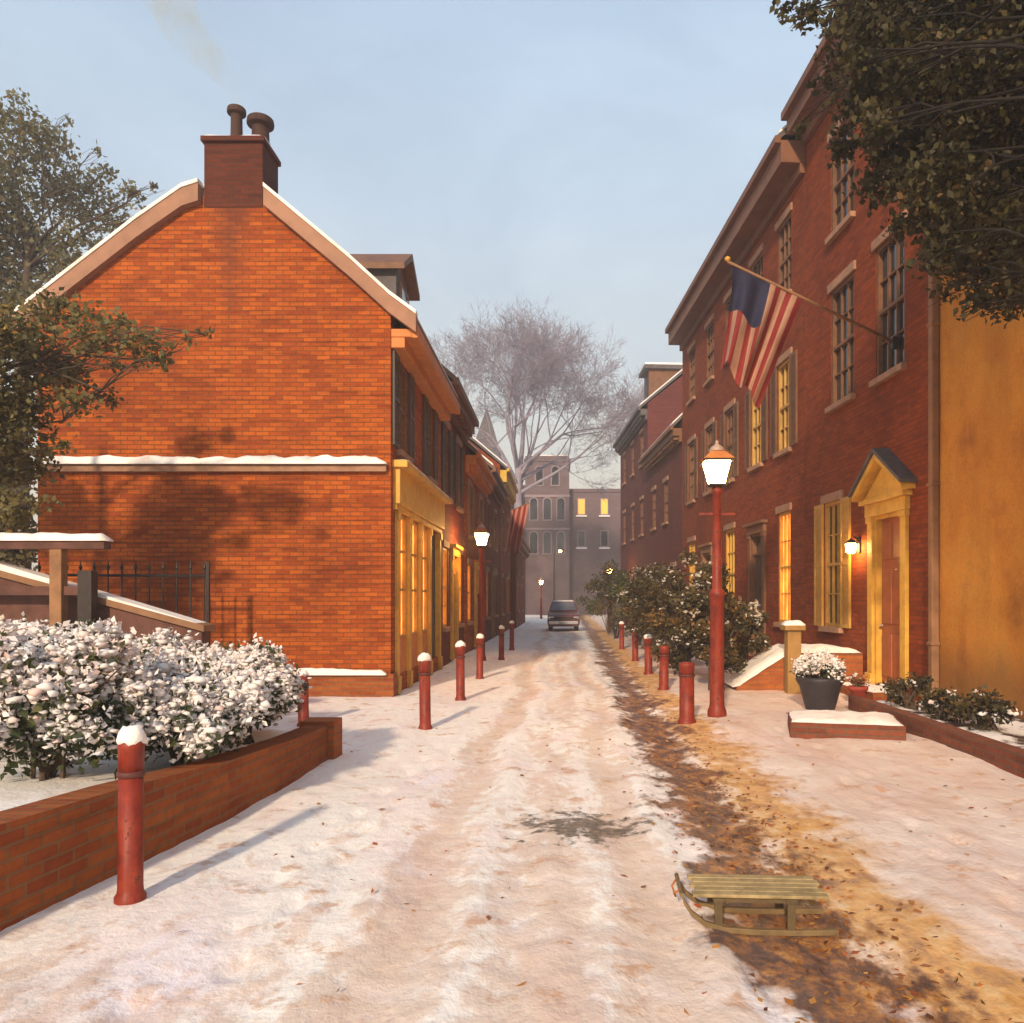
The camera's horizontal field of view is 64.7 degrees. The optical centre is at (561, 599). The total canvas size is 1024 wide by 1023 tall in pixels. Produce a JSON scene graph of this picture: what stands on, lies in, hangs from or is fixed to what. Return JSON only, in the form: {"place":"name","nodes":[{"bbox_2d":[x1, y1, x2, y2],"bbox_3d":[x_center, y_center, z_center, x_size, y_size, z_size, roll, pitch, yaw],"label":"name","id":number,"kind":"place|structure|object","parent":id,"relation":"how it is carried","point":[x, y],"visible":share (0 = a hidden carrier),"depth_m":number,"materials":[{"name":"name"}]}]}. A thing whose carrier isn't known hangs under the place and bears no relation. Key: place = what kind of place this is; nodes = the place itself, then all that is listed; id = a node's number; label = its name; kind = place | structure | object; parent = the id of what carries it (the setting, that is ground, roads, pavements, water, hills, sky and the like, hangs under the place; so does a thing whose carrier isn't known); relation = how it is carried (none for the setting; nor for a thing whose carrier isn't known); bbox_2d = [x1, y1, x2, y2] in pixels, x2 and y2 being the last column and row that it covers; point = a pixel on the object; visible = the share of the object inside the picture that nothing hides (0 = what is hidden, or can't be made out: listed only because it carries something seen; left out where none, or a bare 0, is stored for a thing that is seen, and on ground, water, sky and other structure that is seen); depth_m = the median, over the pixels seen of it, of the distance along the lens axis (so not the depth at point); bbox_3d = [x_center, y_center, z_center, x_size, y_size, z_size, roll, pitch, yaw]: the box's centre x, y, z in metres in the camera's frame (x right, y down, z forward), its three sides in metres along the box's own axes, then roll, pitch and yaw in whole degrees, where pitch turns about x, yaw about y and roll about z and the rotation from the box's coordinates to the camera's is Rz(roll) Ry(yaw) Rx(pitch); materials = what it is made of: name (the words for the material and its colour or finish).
{"place":"outdoors","nodes":[
{"label":"outdoors","id":0,"kind":"place"},
{"bbox_2d":[0,0,837,571],"label":"sky","id":1,"kind":"structure","parent":0,"point":[592,155],"materials":[{"name":"blue"}]},
{"bbox_2d":[0,614,1023,1022],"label":"ground","id":2,"kind":"structure","parent":0,"point":[540,858],"depth_m":4.90,"materials":[{"name":"snow"}]},
{"bbox_2d":[0,468,37,570],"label":"garden shrub","id":3,"kind":"object","parent":2,"relation":"on","point":[20,556],"visible":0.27,"depth_m":15.90,"materials":[{"name":"green plant"}]},
{"bbox_2d":[0,532,113,637],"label":"timber rail","id":4,"kind":"object","parent":2,"relation":"on","point":[58,590],"visible":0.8,"depth_m":9.91,"materials":[{"name":"brown wood"}]},
{"bbox_2d":[0,87,160,569],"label":"leafy tree","id":5,"kind":"object","parent":2,"relation":"on","point":[33,248],"visible":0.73,"depth_m":22.67,"materials":[{"name":"green plant"}]},
{"bbox_2d":[0,561,214,646],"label":"stair wall","id":6,"kind":"structure","parent":2,"relation":"on","point":[142,618],"depth_m":10.20,"materials":[{"name":"brown brick"}]},
{"bbox_2d":[0,281,215,559],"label":"leafy tree","id":7,"kind":"object","parent":2,"relation":"on","point":[14,453],"visible":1,"depth_m":10.33,"materials":[{"name":"green plant"}]},
{"bbox_2d":[37,560,209,644],"bbox_3d":[-6.850,0.540,12.600,2.700,2.320,0.058,0,0,0],"label":"iron railing","id":8,"kind":"object","parent":2,"relation":"on","point":[163,575],"visible":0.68,"depth_m":12.59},
{"bbox_2d":[114,724,147,905],"bbox_3d":[-2.381,1.251,4.458,0.164,1.106,0.160,0,-1,-28],"label":"bollard","id":9,"kind":"object","parent":2,"relation":"on","point":[131,741],"visible":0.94,"depth_m":4.41,"materials":[{"name":"metal"}]},
{"bbox_2d":[0,727,288,810],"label":"garden bed","id":10,"kind":"object","parent":2,"relation":"on","point":[17,789],"visible":0.16,"depth_m":5.52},
{"bbox_2d":[0,611,147,749],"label":"snowy bush","id":11,"kind":"object","parent":10,"relation":"on","point":[44,629],"visible":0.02,"depth_m":7.17,"materials":[{"name":"white plant"}]},
{"bbox_2d":[0,615,172,780],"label":"snowy bush","id":12,"kind":"object","parent":10,"relation":"on","point":[63,695],"visible":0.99,"depth_m":5.33,"materials":[{"name":"white plant"}]},
{"bbox_2d":[122,627,225,668],"bbox_3d":[-3.929,0.814,7.724,1.517,1.095,1.634,0,0,0],"label":"snowy bush","id":13,"kind":"object","parent":10,"relation":"on","point":[150,645],"visible":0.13,"depth_m":7.72,"materials":[{"name":"white plant"}]},
{"bbox_2d":[112,646,271,766],"bbox_3d":[-2.969,0.856,6.258,1.328,0.968,1.473,0,0,0],"label":"snowy bush","id":14,"kind":"object","parent":10,"relation":"on","point":[211,715],"visible":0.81,"depth_m":6.07,"materials":[{"name":"white plant"}]},
{"bbox_2d":[194,633,311,744],"bbox_3d":[-3.010,0.830,7.534,1.390,1.060,1.609,0,0,0],"label":"snowy bush","id":15,"kind":"object","parent":10,"relation":"on","point":[284,682],"visible":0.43,"depth_m":7.30,"materials":[{"name":"white plant"}]},
{"bbox_2d":[0,717,341,931],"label":"garden wall","id":16,"kind":"structure","parent":2,"relation":"on","point":[57,849],"depth_m":5.15,"materials":[{"name":"brick"}]},
{"bbox_2d":[11,104,459,696],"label":"brick house","id":17,"kind":"structure","parent":2,"relation":"on","point":[271,450],"depth_m":13.70,"materials":[{"name":"orange brick"}]},
{"bbox_2d":[392,349,414,463],"bbox_3d":[-2.915,-3.505,14.725,0.230,1.930,1.890,0,0,0],"label":"window","id":18,"kind":"structure","parent":17,"relation":"in","point":[398,371],"depth_m":14.85,"materials":[{"name":"black glass"}]},
{"bbox_2d":[423,394,437,486],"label":"window","id":19,"kind":"structure","parent":17,"relation":"in","point":[427,410],"depth_m":18.13,"materials":[{"name":"black glass"}]},
{"bbox_2d":[297,669,308,726],"bbox_3d":[-3.428,1.377,10.705,0.173,0.900,0.176,-1,-1,-34],"label":"bollard","id":20,"kind":"object","parent":2,"relation":"on","point":[303,713],"visible":0.45,"depth_m":10.65,"materials":[{"name":"metal"}]},
{"bbox_2d":[417,652,431,729],"bbox_3d":[-1.788,1.267,10.552,0.187,1.146,0.184,-1,0,-6],"label":"bollard","id":21,"kind":"object","parent":2,"relation":"on","point":[424,659],"visible":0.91,"depth_m":10.49,"materials":[{"name":"metal"}]},
{"bbox_2d":[441,364,478,665],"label":"brick house","id":22,"kind":"structure","parent":2,"relation":"on","point":[457,431],"depth_m":21.38,"materials":[{"name":"brown brick"}]},
{"bbox_2d":[442,539,451,631],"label":"window","id":23,"kind":"structure","parent":22,"relation":"in","point":[446,544],"depth_m":20.71,"materials":[{"name":"gold glass"}]},
{"bbox_2d":[442,421,452,503],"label":"window","id":24,"kind":"structure","parent":22,"relation":"in","point":[445,424],"depth_m":20.96,"materials":[{"name":"black glass"}]},
{"bbox_2d":[450,544,462,659],"bbox_3d":[-2.910,0.075,21.870,0.320,3.050,1.540,0,0,0],"label":"door","id":25,"kind":"structure","parent":22,"relation":"in","point":[455,549],"depth_m":21.56,"materials":[{"name":"wood"}]},
{"bbox_2d":[455,435,463,513],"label":"window","id":26,"kind":"structure","parent":22,"relation":"in","point":[457,441],"depth_m":23.36,"materials":[{"name":"black glass"}]},
{"bbox_2d":[455,640,465,700],"bbox_3d":[-1.703,1.265,13.599,0.182,1.147,0.185,-1,0,-34],"label":"bollard","id":27,"kind":"object","parent":2,"relation":"on","point":[460,645],"visible":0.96,"depth_m":13.54,"materials":[{"name":"metal"}]},
{"bbox_2d":[476,633,483,678],"bbox_3d":[-1.738,1.284,17.204,0.179,1.114,0.180,0,-1,29],"label":"bollard","id":28,"kind":"object","parent":2,"relation":"on","point":[479,646],"visible":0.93,"depth_m":17.14,"materials":[{"name":"metal"}]},
{"bbox_2d":[464,440,496,653],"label":"brick house","id":29,"kind":"structure","parent":2,"relation":"on","point":[480,481],"depth_m":25.98,"materials":[{"name":"brown brick"}]},
{"bbox_2d":[467,478,474,540],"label":"window","id":30,"kind":"structure","parent":29,"relation":"in","point":[469,483],"depth_m":25.70,"materials":[{"name":"black glass"}]},
{"bbox_2d":[474,562,478,646],"bbox_3d":[-2.880,0.150,27.390,0.320,2.900,1.540,0,0,0],"label":"door","id":31,"kind":"structure","parent":29,"relation":"in","point":[476,564],"depth_m":26.74,"materials":[{"name":"brown wood"}]},
{"bbox_2d":[472,522,490,660],"bbox_3d":[-2.180,-0.158,22.000,0.520,3.890,0.440,0,0,0],"label":"lamp post","id":32,"kind":"object","parent":2,"relation":"on","point":[481,533],"visible":0.88,"depth_m":21.93,"materials":[{"name":"metal"}]},
{"bbox_2d":[476,411,500,457],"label":"steeple","id":33,"kind":"object","parent":2,"relation":"on","point":[484,422],"visible":0.16,"depth_m":77.19,"materials":[{"name":"stone"}]},
{"bbox_2d":[468,436,517,631],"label":"brick house","id":34,"kind":"structure","parent":2,"relation":"on","point":[504,471],"depth_m":40.43,"materials":[{"name":"brick"}]},
{"bbox_2d":[482,455,508,641],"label":"brick house","id":35,"kind":"structure","parent":2,"relation":"on","point":[496,498],"depth_m":33.80,"materials":[{"name":"brown brick"}]},
{"bbox_2d":[490,568,497,637],"bbox_3d":[-2.838,0.150,34.010,0.177,2.900,1.540,0,0,0],"label":"door","id":36,"kind":"structure","parent":35,"relation":"in","point":[493,570],"depth_m":33.64,"materials":[{"name":"red wood"}]},
{"bbox_2d":[485,503,528,554],"bbox_3d":[-2.080,-2.599,30.521,1.816,2.082,0.263,0,0,21],"label":"flag","id":37,"kind":"object","parent":35,"relation":"attached to","point":[518,516],"visible":1,"depth_m":30.43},
{"bbox_2d":[498,625,504,659],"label":"bollard","id":38,"kind":"object","parent":2,"relation":"on","point":[501,634],"visible":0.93,"depth_m":22.53,"materials":[{"name":"metal"}]},
{"bbox_2d":[511,537,530,627],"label":"brick house","id":39,"kind":"structure","parent":2,"relation":"on","point":[518,588],"depth_m":48.95,"materials":[{"name":"brick"}]},
{"bbox_2d":[429,293,643,513],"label":"bare tree","id":40,"kind":"object","parent":2,"relation":"on","point":[542,363],"visible":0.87,"depth_m":58.82,"materials":[{"name":"grey plant"}]},
{"bbox_2d":[524,455,570,614],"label":"brick building","id":41,"kind":"structure","parent":2,"relation":"on","point":[547,528],"depth_m":86.00,"materials":[{"name":"brick"}]},
{"bbox_2d":[529,497,537,520],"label":"window","id":42,"kind":"structure","parent":41,"relation":"in","point":[533,502],"depth_m":85.89,"materials":[{"name":"grey glass"}]},
{"bbox_2d":[529,531,537,553],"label":"window","id":43,"kind":"structure","parent":41,"relation":"in","point":[533,535],"depth_m":85.89,"materials":[{"name":"grey glass"}]},
{"bbox_2d":[543,497,551,520],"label":"window","id":44,"kind":"structure","parent":41,"relation":"in","point":[547,502],"depth_m":85.89,"materials":[{"name":"grey glass"}]},
{"bbox_2d":[543,531,551,553],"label":"window","id":45,"kind":"structure","parent":41,"relation":"in","point":[547,536],"depth_m":85.89,"materials":[{"name":"grey glass"}]},
{"bbox_2d":[556,497,565,520],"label":"window","id":46,"kind":"structure","parent":41,"relation":"in","point":[560,502],"depth_m":85.89,"materials":[{"name":"grey glass"}]},
{"bbox_2d":[556,531,565,553],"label":"window","id":47,"kind":"structure","parent":41,"relation":"in","point":[560,536],"depth_m":85.89,"materials":[{"name":"grey glass"}]},
{"bbox_2d":[547,600,579,629],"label":"parked car","id":48,"kind":"object","parent":2,"relation":"on","point":[563,613],"visible":1,"depth_m":42.58,"materials":[{"name":"paint"}]},
{"bbox_2d":[569,489,620,614],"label":"brick building","id":49,"kind":"structure","parent":2,"relation":"on","point":[594,533],"depth_m":88.00,"materials":[{"name":"grey brick"}]},
{"bbox_2d":[177,662,1023,1022],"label":"fallen leaves","id":50,"kind":"object","parent":2,"relation":"on","point":[813,1000],"visible":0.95,"depth_m":4.76,"materials":[{"name":"brown plant"}]},
{"bbox_2d":[574,573,628,632],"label":"snowy shrub","id":51,"kind":"object","parent":2,"relation":"on","point":[593,603],"visible":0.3,"depth_m":39.98,"materials":[{"name":"green plant"}]},
{"bbox_2d":[583,558,632,638],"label":"snowy shrub","id":52,"kind":"object","parent":2,"relation":"on","point":[609,601],"visible":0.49,"depth_m":34.24,"materials":[{"name":"green plant"}]},
{"bbox_2d":[605,569,662,645],"bbox_3d":[2.665,0.312,28.918,2.065,2.824,2.829,0,0,15],"label":"snowy shrub","id":53,"kind":"object","parent":2,"relation":"on","point":[619,584],"visible":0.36,"depth_m":28.54,"materials":[{"name":"green plant"}]},
{"bbox_2d":[620,561,671,653],"bbox_3d":[2.769,0.266,24.681,2.009,2.913,1.951,0,0,0],"label":"snowy shrub","id":54,"kind":"object","parent":2,"relation":"on","point":[630,589],"visible":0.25,"depth_m":24.44,"materials":[{"name":"green plant"}]},
{"bbox_2d":[613,362,681,631],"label":"brick house","id":55,"kind":"structure","parent":2,"relation":"on","point":[657,413],"depth_m":40.65,"materials":[{"name":"brick"}]},
{"bbox_2d":[644,634,652,674],"bbox_3d":[1.977,1.312,18.290,0.225,1.048,0.223,-1,1,-19],"label":"bollard","id":56,"kind":"object","parent":2,"relation":"on","point":[648,638],"visible":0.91,"depth_m":18.21,"materials":[{"name":"metal"}]},
{"bbox_2d":[638,413,681,642],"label":"brick house","id":57,"kind":"structure","parent":2,"relation":"on","point":[660,460],"depth_m":33.39,"materials":[{"name":"brick"}]},
{"bbox_2d":[661,475,667,525],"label":"window","id":58,"kind":"structure","parent":57,"relation":"in","point":[665,479],"depth_m":33.68,"materials":[{"name":"beige glass"}]},
{"bbox_2d":[625,562,697,663],"bbox_3d":[2.734,0.378,20.893,2.201,2.724,1.912,0,0,0],"label":"snowy shrub","id":59,"kind":"object","parent":2,"relation":"on","point":[643,608],"visible":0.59,"depth_m":20.77,"materials":[{"name":"green plant"}]},
{"bbox_2d":[658,645,669,689],"bbox_3d":[1.935,1.361,15.194,0.225,0.980,0.222,1,1,3],"label":"bollard","id":60,"kind":"object","parent":2,"relation":"on","point":[664,655],"visible":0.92,"depth_m":15.12,"materials":[{"name":"metal"}]},
{"bbox_2d":[639,547,709,674],"bbox_3d":[2.583,0.275,17.645,1.737,2.886,2.036,0,0,0],"label":"snowy shrub","id":61,"kind":"object","parent":2,"relation":"on","point":[680,630],"visible":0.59,"depth_m":17.44,"materials":[{"name":"green plant"}]},
{"bbox_2d":[677,662,695,723],"bbox_3d":[1.730,1.353,11.108,0.259,0.980,0.255,0,-1,-15],"label":"bollard","id":62,"kind":"object","parent":2,"relation":"on","point":[686,674],"visible":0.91,"depth_m":11.02,"materials":[{"name":"metal"}]},
{"bbox_2d":[672,561,754,689],"bbox_3d":[2.764,0.509,14.776,1.441,2.432,1.581,0,0,0],"label":"snowy shrub","id":63,"kind":"object","parent":2,"relation":"on","point":[693,606],"visible":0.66,"depth_m":14.65,"materials":[{"name":"green plant"}]},
{"bbox_2d":[699,440,734,717],"bbox_3d":[2.240,-0.242,11.600,0.520,4.090,0.440,0,0,0],"label":"lamp post","id":64,"kind":"object","parent":2,"relation":"on","point":[716,461],"visible":0.96,"depth_m":11.52,"materials":[{"name":"metal"}]},
{"bbox_2d":[665,124,805,660],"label":"brick house","id":65,"kind":"structure","parent":2,"relation":"on","point":[762,233],"depth_m":20.91,"materials":[{"name":"brick"}]},
{"bbox_2d":[686,339,695,406],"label":"window","id":66,"kind":"structure","parent":65,"relation":"in","point":[692,397],"depth_m":28.84,"materials":[{"name":"beige glass"}]},
{"bbox_2d":[685,434,697,505],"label":"window","id":67,"kind":"structure","parent":65,"relation":"in","point":[691,451],"depth_m":28.86,"materials":[{"name":"beige glass"}]},
{"bbox_2d":[697,542,711,641],"bbox_3d":[4.781,-0.140,26.299,0.320,3.320,1.642,0,0,-4],"label":"door","id":68,"kind":"structure","parent":65,"relation":"in","point":[705,549],"depth_m":26.56,"materials":[{"name":"brown wood"}]},
{"bbox_2d":[703,313,714,387],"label":"window","id":69,"kind":"structure","parent":65,"relation":"in","point":[710,331],"depth_m":26.23,"materials":[{"name":"beige glass"}]},
{"bbox_2d":[702,417,716,496],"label":"window","id":70,"kind":"structure","parent":65,"relation":"in","point":[712,423],"depth_m":26.54,"materials":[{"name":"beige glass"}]},
{"bbox_2d":[720,398,738,484],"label":"window","id":71,"kind":"structure","parent":65,"relation":"in","point":[732,416],"depth_m":23.70,"materials":[{"name":"beige glass"}]},
{"bbox_2d":[723,522,735,618],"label":"window","id":72,"kind":"structure","parent":65,"relation":"in","point":[730,534],"depth_m":23.83,"materials":[{"name":"glass"}]},
{"bbox_2d":[742,519,767,655],"bbox_3d":[5.105,-0.240,20.999,0.320,3.520,1.642,0,0,-4],"label":"door","id":73,"kind":"structure","parent":65,"relation":"in","point":[756,533],"depth_m":21.14,"materials":[{"name":"brown wood"}]},
{"bbox_2d":[745,386,767,472],"bbox_3d":[5.135,-4.580,21.101,0.230,2.380,1.862,0,0,-4],"label":"window","id":74,"kind":"structure","parent":65,"relation":"in","point":[759,414],"depth_m":21.32,"materials":[{"name":"yellow wood"}]},
{"bbox_2d":[749,243,763,276],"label":"window","id":75,"kind":"structure","parent":65,"relation":"in","point":[757,268],"depth_m":21.06,"materials":[{"name":"beige glass"}]},
{"bbox_2d":[773,502,791,626],"bbox_3d":[5.265,-0.780,18.976,0.230,2.880,1.032,0,0,-4],"label":"window","id":76,"kind":"structure","parent":65,"relation":"in","point":[784,518],"depth_m":19.09,"materials":[{"name":"glass"}]},
{"bbox_2d":[770,347,797,458],"bbox_3d":[5.265,-4.580,18.976,0.230,2.380,1.812,0,0,-4],"label":"window","id":77,"kind":"structure","parent":65,"relation":"in","point":[787,371],"depth_m":19.10,"materials":[{"name":"yellow wood"}]},
{"bbox_2d":[775,202,792,290],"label":"window","id":78,"kind":"structure","parent":65,"relation":"in","point":[784,233],"depth_m":19.10,"materials":[{"name":"beige glass"}]},
{"bbox_2d":[724,596,771,672],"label":"snowy shrub","id":79,"kind":"object","parent":2,"relation":"on","point":[744,646],"visible":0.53,"depth_m":15.44,"materials":[{"name":"green plant"}]},
{"bbox_2d":[671,873,838,935],"bbox_3d":[1.011,1.621,4.303,0.837,0.221,0.328,0,0,3],"label":"sled","id":80,"kind":"object","parent":2,"relation":"on","point":[717,891],"visible":1,"depth_m":4.21,"materials":[{"name":"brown wood"}]},
{"bbox_2d":[780,620,805,693],"bbox_3d":[4.120,1.085,14.350,0.360,1.430,0.360,0,0,0],"label":"stone post","id":81,"kind":"object","parent":2,"relation":"on","point":[792,629],"visible":0.82,"depth_m":14.23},
{"bbox_2d":[724,644,862,690],"bbox_3d":[4.301,1.375,15.303,2.400,1.050,1.304,0,0,0],"label":"brick stoop","id":82,"kind":"object","parent":2,"relation":"on","point":[764,669],"visible":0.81,"depth_m":14.70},
{"bbox_2d":[796,674,844,709],"bbox_3d":[3.950,1.450,12.300,0.720,0.540,0.715,0,0,0],"label":"planter pot","id":83,"kind":"object","parent":2,"relation":"on","point":[820,693],"visible":0.8,"depth_m":12.07,"materials":[{"name":"ceramic"}]},
{"bbox_2d":[789,647,846,682],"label":"potted shrub","id":84,"kind":"object","parent":83,"relation":"in","point":[824,664],"visible":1,"depth_m":12.11,"materials":[{"name":"white plant"}]},
{"bbox_2d":[788,710,905,740],"bbox_3d":[3.540,1.634,10.111,1.320,0.432,0.920,0,0,14],"label":"door step","id":85,"kind":"object","parent":2,"relation":"on","point":[810,724],"depth_m":9.74,"materials":[{"name":"brick"}]},
{"bbox_2d":[781,0,927,701],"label":"brick house","id":86,"kind":"structure","parent":2,"relation":"on","point":[866,436],"depth_m":14.74,"materials":[{"name":"brick"}]},
{"bbox_2d":[720,256,899,406],"bbox_3d":[4.080,-4.279,13.237,3.187,2.263,0.447,0,0,-16],"label":"flag","id":87,"kind":"object","parent":86,"relation":"attached to","point":[762,312],"visible":1,"depth_m":12.88,"materials":[{"name":"multicoloured fabric"}]},
{"bbox_2d":[814,489,850,632],"bbox_3d":[5.441,-0.730,16.101,0.230,2.780,1.762,0,0,-4],"label":"window","id":88,"kind":"structure","parent":86,"relation":"in","point":[837,513],"depth_m":16.22,"materials":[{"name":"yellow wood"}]},
{"bbox_2d":[825,260,855,413],"bbox_3d":[5.468,-5.030,15.651,0.230,2.580,1.282,0,0,-4],"label":"window","id":89,"kind":"structure","parent":86,"relation":"in","point":[843,393],"depth_m":15.78,"materials":[{"name":"black glass"}]},
{"bbox_2d":[825,115,855,244],"bbox_3d":[5.468,-8.255,15.651,0.230,2.230,1.282,0,0,-4],"label":"window","id":90,"kind":"structure","parent":86,"relation":"in","point":[843,212],"depth_m":15.80,"materials":[{"name":"beige glass"}]},
{"bbox_2d":[845,535,860,552],"bbox_3d":[5.358,-1.021,14.841,0.282,0.342,0.230,0,0,-4],"label":"wall lantern","id":91,"kind":"object","parent":86,"relation":"attached to","point":[852,546],"depth_m":14.79,"materials":[{"name":"glass"}]},
{"bbox_2d":[848,448,917,683],"bbox_3d":[5.492,-0.536,13.695,0.440,4.073,1.942,0,0,-4],"label":"door","id":92,"kind":"structure","parent":86,"relation":"in","point":[884,485],"depth_m":13.79,"materials":[{"name":"wood"}]},
{"bbox_2d":[869,209,907,387],"bbox_3d":[5.589,-5.030,13.676,0.230,2.580,1.232,0,0,-4],"label":"window","id":93,"kind":"structure","parent":86,"relation":"in","point":[890,268],"depth_m":13.82,"materials":[{"name":"black glass"}]},
{"bbox_2d":[848,685,867,697],"bbox_3d":[4.750,1.550,12.900,0.310,0.320,0.305,0,0,0],"label":"flower pot","id":94,"kind":"object","parent":2,"relation":"on","point":[860,691],"visible":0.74,"depth_m":12.79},
{"bbox_2d":[846,673,870,693],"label":"potted plant","id":95,"kind":"object","parent":94,"relation":"in","point":[855,682],"visible":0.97,"depth_m":12.86,"materials":[{"name":"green plant"}]},
{"bbox_2d":[840,682,907,702],"bbox_3d":[5.251,1.621,13.680,0.603,0.358,1.500,0,0,-4],"label":"door step","id":96,"kind":"object","parent":2,"relation":"on","point":[876,694],"depth_m":13.09,"materials":[{"name":"stone"}]},
{"bbox_2d":[769,0,1023,328],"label":"leafy tree","id":97,"kind":"object","parent":2,"relation":"on","point":[957,66],"visible":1,"depth_m":7.89,"materials":[{"name":"green plant"}]},
{"bbox_2d":[848,696,1023,777],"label":"flower bed edge","id":98,"kind":"object","parent":2,"relation":"on","point":[1006,757],"visible":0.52,"depth_m":8.92,"materials":[{"name":"brick"}]},
{"bbox_2d":[877,700,1023,748],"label":"planting bed","id":99,"kind":"object","parent":2,"relation":"on","point":[1010,734],"visible":0.34,"depth_m":9.65,"materials":[{"name":"snow"}]},
{"bbox_2d":[874,672,937,709],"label":"bed plant","id":100,"kind":"object","parent":99,"relation":"on","point":[899,690],"visible":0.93,"depth_m":11.46,"materials":[{"name":"green plant"}]},
{"bbox_2d":[918,685,968,721],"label":"bed plant","id":101,"kind":"object","parent":99,"relation":"on","point":[943,711],"visible":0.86,"depth_m":10.26,"materials":[{"name":"green plant"}]},
{"bbox_2d":[947,684,1022,731],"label":"bed plant","id":102,"kind":"object","parent":99,"relation":"on","point":[983,707],"visible":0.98,"depth_m":9.31,"materials":[{"name":"green plant"}]},
{"bbox_2d":[926,116,1023,719],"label":"stucco house","id":103,"kind":"structure","parent":2,"relation":"on","point":[975,484],"depth_m":11.15,"materials":[{"name":"paint"}]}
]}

